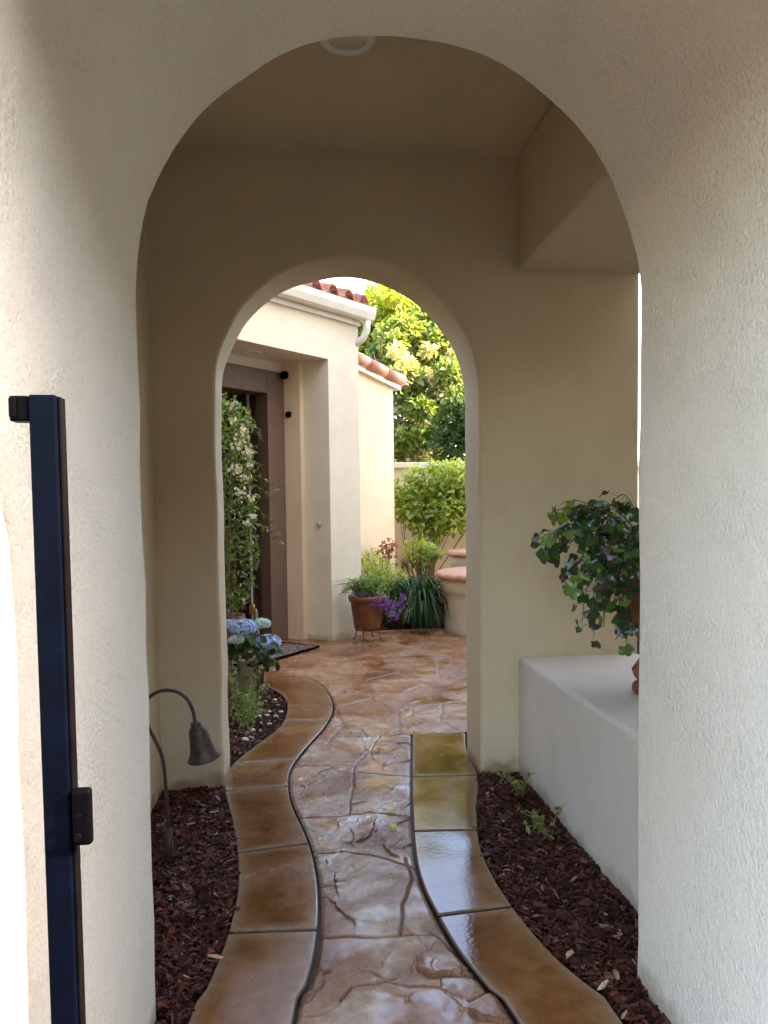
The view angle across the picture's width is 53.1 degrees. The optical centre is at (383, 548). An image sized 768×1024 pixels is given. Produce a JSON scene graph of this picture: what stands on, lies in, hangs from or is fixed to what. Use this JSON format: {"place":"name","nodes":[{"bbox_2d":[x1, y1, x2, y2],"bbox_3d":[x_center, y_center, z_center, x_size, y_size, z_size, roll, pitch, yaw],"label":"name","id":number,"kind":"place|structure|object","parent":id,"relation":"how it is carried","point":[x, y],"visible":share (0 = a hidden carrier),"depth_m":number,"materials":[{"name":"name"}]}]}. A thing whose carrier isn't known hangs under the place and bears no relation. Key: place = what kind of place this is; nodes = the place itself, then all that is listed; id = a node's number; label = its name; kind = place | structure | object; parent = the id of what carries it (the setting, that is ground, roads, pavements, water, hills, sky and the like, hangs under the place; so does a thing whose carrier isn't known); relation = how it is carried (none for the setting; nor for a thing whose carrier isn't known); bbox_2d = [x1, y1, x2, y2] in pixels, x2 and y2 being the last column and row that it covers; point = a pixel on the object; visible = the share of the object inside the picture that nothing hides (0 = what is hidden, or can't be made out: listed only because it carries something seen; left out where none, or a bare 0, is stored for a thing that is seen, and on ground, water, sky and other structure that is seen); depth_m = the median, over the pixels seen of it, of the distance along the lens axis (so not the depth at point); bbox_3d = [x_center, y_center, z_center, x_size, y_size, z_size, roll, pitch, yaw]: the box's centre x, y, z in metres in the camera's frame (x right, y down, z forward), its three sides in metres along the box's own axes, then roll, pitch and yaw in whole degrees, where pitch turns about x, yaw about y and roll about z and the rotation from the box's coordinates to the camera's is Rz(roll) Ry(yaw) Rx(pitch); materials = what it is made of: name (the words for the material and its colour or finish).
{"place":"outdoors","nodes":[
{"label":"outdoors","id":0,"kind":"place"},
{"bbox_2d":[8,395,93,1023],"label":"gate post","id":1,"kind":"object","parent":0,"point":[68,814],"visible":1,"depth_m":1.07,"materials":[{"name":"metal"}]},
{"bbox_2d":[188,669,332,1023],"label":"path border","id":2,"kind":"object","parent":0,"point":[259,978],"visible":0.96,"depth_m":3.06,"materials":[{"name":"brown concrete"}]},
{"bbox_2d":[232,629,466,668],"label":"courtyard paving","id":3,"kind":"structure","parent":0,"point":[436,646],"depth_m":8.14,"materials":[{"name":"stone"}]},
{"bbox_2d":[228,613,247,655],"bbox_3d":[-1.576,0.889,7.867,0.376,0.420,0.376,-1,3,-6],"label":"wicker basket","id":4,"kind":"object","parent":3,"relation":"on","point":[239,615],"visible":0.09,"depth_m":7.80,"materials":[{"name":"brown wicker"}]},
{"bbox_2d":[233,642,319,665],"bbox_3d":[-1.253,1.081,7.916,0.642,0.024,1.172,1,3,30],"label":"doormat","id":5,"kind":"object","parent":3,"relation":"on","point":[287,649],"visible":0.32,"depth_m":8.08,"materials":[{"name":"rubber"}]},
{"bbox_2d":[353,629,382,642],"bbox_3d":[-0.184,0.973,8.697,0.284,0.131,0.285,-2,3,-29],"label":"pot stand","id":6,"kind":"object","parent":3,"relation":"on","point":[363,631],"visible":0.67,"depth_m":8.59,"materials":[{"name":"metal"}]},
{"bbox_2d":[348,593,385,629],"bbox_3d":[-0.187,0.715,8.683,0.430,0.375,0.430,-1,3,-6],"label":"flower pot","id":7,"kind":"object","parent":6,"relation":"on","point":[366,615],"visible":0.85,"depth_m":8.54,"materials":[{"name":"orange ceramic"}]},
{"bbox_2d":[337,575,387,596],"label":"potted fern","id":8,"kind":"object","parent":7,"relation":"in","point":[365,585],"visible":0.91,"depth_m":8.59,"materials":[{"name":"green plant"}]},
{"bbox_2d":[355,591,407,620],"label":"petunias","id":9,"kind":"object","parent":7,"relation":"in","point":[387,609],"visible":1,"depth_m":8.51,"materials":[{"name":"purple plant"}]},
{"bbox_2d":[435,566,465,635],"bbox_3d":[1.587,0.654,9.430,1.905,0.768,1.905,-1,3,-6],"label":"round planter","id":10,"kind":"object","parent":3,"relation":"on","point":[453,580],"visible":0.23,"depth_m":9.03,"materials":[{"name":"paint"}]},
{"bbox_2d":[269,661,466,738],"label":"courtyard paving","id":11,"kind":"structure","parent":0,"point":[378,700],"depth_m":6.11,"materials":[{"name":"stone"}]},
{"bbox_2d":[233,738,517,1023],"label":"grout lines","id":12,"kind":"object","parent":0,"point":[470,970],"visible":0.01,"depth_m":2.85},
{"bbox_2d":[290,735,513,1023],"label":"stone path","id":13,"kind":"structure","parent":0,"point":[386,955],"depth_m":2.89,"materials":[{"name":"beige stone"}]},
{"bbox_2d":[152,603,655,1023],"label":"soil","id":14,"kind":"structure","parent":0,"point":[196,997],"depth_m":4.26,"materials":[{"name":"brown soil"}]},
{"bbox_2d":[150,785,240,1023],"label":"mulch","id":15,"kind":"object","parent":14,"relation":"on","point":[199,876],"visible":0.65,"depth_m":3.01,"materials":[{"name":"brown wood"}]},
{"bbox_2d":[149,688,220,863],"bbox_3d":[-0.859,0.987,3.293,0.322,0.794,0.142,-1,3,-6],"label":"path light","id":16,"kind":"object","parent":15,"relation":"on","point":[204,750],"visible":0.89,"depth_m":3.25,"materials":[{"name":"metal"}]},
{"bbox_2d":[237,656,252,709],"bbox_3d":[-1.058,1.030,5.872,0.128,0.393,0.128,-1,3,-6],"label":"planter pot","id":17,"kind":"object","parent":14,"relation":"on","point":[242,665],"visible":0.56,"depth_m":5.82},
{"bbox_2d":[226,617,283,671],"bbox_3d":[-1.012,0.750,5.872,0.492,0.440,0.328,-1,3,-6],"label":"hydrangea","id":18,"kind":"object","parent":17,"relation":"in","point":[272,644],"visible":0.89,"depth_m":5.81,"materials":[{"name":"blue plant"}]},
{"bbox_2d":[227,659,269,735],"bbox_3d":[-1.040,1.034,5.414,0.471,0.437,0.878,-1,3,-6],"label":"wispy plant","id":19,"kind":"object","parent":14,"relation":"on","point":[249,705],"visible":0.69,"depth_m":5.37,"materials":[{"name":"green plant"}]},
{"bbox_2d":[254,608,259,699],"bbox_3d":[-1.013,0.859,6.141,0.055,0.767,0.055,0,3,16],"label":"garden stake","id":20,"kind":"object","parent":14,"relation":"on","point":[257,631],"visible":0.36,"depth_m":6.12,"materials":[{"name":"metal"}]},
{"bbox_2d":[228,686,286,763],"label":"courtyard mulch","id":21,"kind":"object","parent":14,"relation":"on","point":[232,735],"visible":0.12,"depth_m":5.42,"materials":[{"name":"brown wood"}]},
{"bbox_2d":[221,392,283,701],"bbox_3d":[-1.128,-0.012,5.994,0.708,2.425,0.541,-1,3,-6],"label":"jasmine vine","id":22,"kind":"object","parent":21,"relation":"on","point":[239,443],"visible":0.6,"depth_m":5.94,"materials":[{"name":"green plant"}]},
{"bbox_2d":[361,548,409,621],"bbox_3d":[-0.030,0.497,9.755,0.799,1.004,0.750,-2,3,-30],"label":"yellow shrub","id":23,"kind":"object","parent":14,"relation":"on","point":[369,568],"visible":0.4,"depth_m":9.66,"materials":[{"name":"green plant"}]},
{"bbox_2d":[375,537,398,574],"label":"red leaved shrub","id":24,"kind":"object","parent":14,"relation":"on","point":[388,552],"visible":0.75,"depth_m":10.08,"materials":[{"name":"red plant"}]},
{"bbox_2d":[370,628,443,631],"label":"kerb","id":25,"kind":"structure","parent":14,"relation":"on","point":[405,630],"depth_m":9.39,"materials":[{"name":"concrete"}]},
{"bbox_2d":[381,615,443,629],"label":"bed mulch","id":26,"kind":"object","parent":14,"relation":"on","point":[400,626],"visible":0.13,"depth_m":9.84,"materials":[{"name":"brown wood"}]},
{"bbox_2d":[384,581,407,617],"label":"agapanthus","id":27,"kind":"object","parent":26,"relation":"on","point":[399,606],"visible":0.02,"depth_m":9.92,"materials":[{"name":"green plant"}]},
{"bbox_2d":[382,569,449,630],"bbox_3d":[0.426,0.641,9.511,1.269,0.714,1.287,-1,3,-6],"label":"agapanthus","id":28,"kind":"object","parent":14,"relation":"on","point":[422,601],"visible":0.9,"depth_m":9.28,"materials":[{"name":"green plant"}]},
{"bbox_2d":[373,338,464,461],"bbox_3d":[0.271,-1.614,14.454,2.688,4.721,2.088,-3,4,-37],"label":"flowering tree","id":29,"kind":"object","parent":14,"relation":"on","point":[401,366],"visible":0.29,"depth_m":14.37,"materials":[{"name":"green plant"}]},
{"bbox_2d":[393,532,445,582],"bbox_3d":[0.502,0.370,10.357,0.685,1.174,0.482,-2,3,-23],"label":"twiggy shrub","id":30,"kind":"object","parent":14,"relation":"on","point":[423,552],"visible":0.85,"depth_m":10.32,"materials":[{"name":"green plant"}]},
{"bbox_2d":[394,456,465,579],"bbox_3d":[0.965,-0.264,11.610,2.047,2.301,1.328,-2,3,-19],"label":"bush","id":31,"kind":"object","parent":14,"relation":"on","point":[443,499],"visible":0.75,"depth_m":11.36,"materials":[{"name":"green plant"}]},
{"bbox_2d":[423,384,464,461],"bbox_3d":[1.684,-1.128,13.953,1.847,3.774,2.573,0,3,21],"label":"evergreen tree","id":32,"kind":"object","parent":14,"relation":"on","point":[447,435],"visible":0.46,"depth_m":13.24,"materials":[{"name":"green plant"}]},
{"bbox_2d":[447,548,465,566],"bbox_3d":[1.606,0.494,10.789,1.440,0.944,1.440,-1,3,-6],"label":"round planter","id":33,"kind":"object","parent":14,"relation":"on","point":[458,557],"visible":0.18,"depth_m":10.48,"materials":[{"name":"paint"}]},
{"bbox_2d":[520,805,563,840],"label":"seedling","id":34,"kind":"object","parent":14,"relation":"on","point":[540,823],"visible":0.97,"depth_m":3.43,"materials":[{"name":"green plant"}]},
{"bbox_2d":[473,771,670,1023],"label":"mulch","id":35,"kind":"object","parent":14,"relation":"on","point":[583,937],"visible":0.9,"depth_m":2.95,"materials":[{"name":"brown wood"}]},
{"bbox_2d":[497,770,534,796],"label":"seedling","id":36,"kind":"object","parent":35,"relation":"on","point":[517,786],"visible":0.94,"depth_m":3.91,"materials":[{"name":"green plant"}]},
{"bbox_2d":[597,980,607,989],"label":"dry leaf","id":37,"kind":"object","parent":35,"relation":"on","point":[605,982],"visible":1,"depth_m":2.39,"materials":[{"name":"beige plant"}]},
{"bbox_2d":[613,969,619,979],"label":"dry leaf","id":38,"kind":"object","parent":35,"relation":"on","point":[616,974],"visible":1,"depth_m":2.42,"materials":[{"name":"brown plant"}]},
{"bbox_2d":[320,273,641,461],"label":"sky","id":39,"kind":"structure","parent":0,"point":[355,284],"materials":[{"name":"white"}]},
{"bbox_2d":[412,733,622,1023],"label":"path border","id":40,"kind":"object","parent":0,"point":[521,971],"visible":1,"depth_m":2.89,"materials":[{"name":"brown concrete"}]},
{"label":"ground","id":41,"kind":"structure","parent":0,"visible":0},
{"bbox_2d":[221,281,375,640],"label":"house","id":42,"kind":"structure","parent":41,"relation":"on","point":[313,326],"depth_m":8.71,"materials":[{"name":"paint"}]},
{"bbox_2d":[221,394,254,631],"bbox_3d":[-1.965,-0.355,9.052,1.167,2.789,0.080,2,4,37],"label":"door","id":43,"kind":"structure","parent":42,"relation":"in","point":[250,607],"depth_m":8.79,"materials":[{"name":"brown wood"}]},
{"bbox_2d":[222,352,406,639],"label":"house wing","id":44,"kind":"structure","parent":41,"relation":"on","point":[379,383],"depth_m":9.95,"materials":[{"name":"beige paint"}]},
{"bbox_2d":[351,280,412,356],"bbox_3d":[-0.474,-3.100,18.933,3.743,7.259,2.792,-1,3,-6],"label":"leafy tree","id":45,"kind":"object","parent":41,"relation":"on","point":[384,301],"visible":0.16,"depth_m":18.51,"materials":[{"name":"green plant"}]},
{"bbox_2d":[0,0,767,1023],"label":"entry passage","id":46,"kind":"object","parent":41,"relation":"on","point":[516,200],"visible":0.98,"depth_m":2.16,"materials":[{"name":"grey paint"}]},
{"bbox_2d":[623,567,639,695],"bbox_3d":[1.202,0.324,3.404,0.310,0.650,0.310,-1,3,-6],"label":"urn","id":47,"kind":"object","parent":46,"relation":"on","point":[635,608],"visible":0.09,"depth_m":3.37,"materials":[{"name":"ceramic"}]},
{"bbox_2d":[530,490,639,655],"bbox_3d":[1.168,0.111,3.410,0.954,0.744,0.919,1,4,31],"label":"ivy","id":48,"kind":"object","parent":47,"relation":"in","point":[612,545],"visible":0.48,"depth_m":3.27,"materials":[{"name":"green plant"}]},
{"bbox_2d":[364,302,462,455],"bbox_3d":[0.948,-2.370,15.840,4.114,6.094,4.267,-1,3,-6],"label":"leafy tree","id":49,"kind":"object","parent":41,"relation":"on","point":[413,326],"visible":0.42,"depth_m":14.37,"materials":[{"name":"green plant"}]},
{"bbox_2d":[394,461,638,600],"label":"garden wall","id":50,"kind":"structure","parent":41,"relation":"on","point":[451,542],"depth_m":12.34,"materials":[{"name":"beige paint"}]}
]}

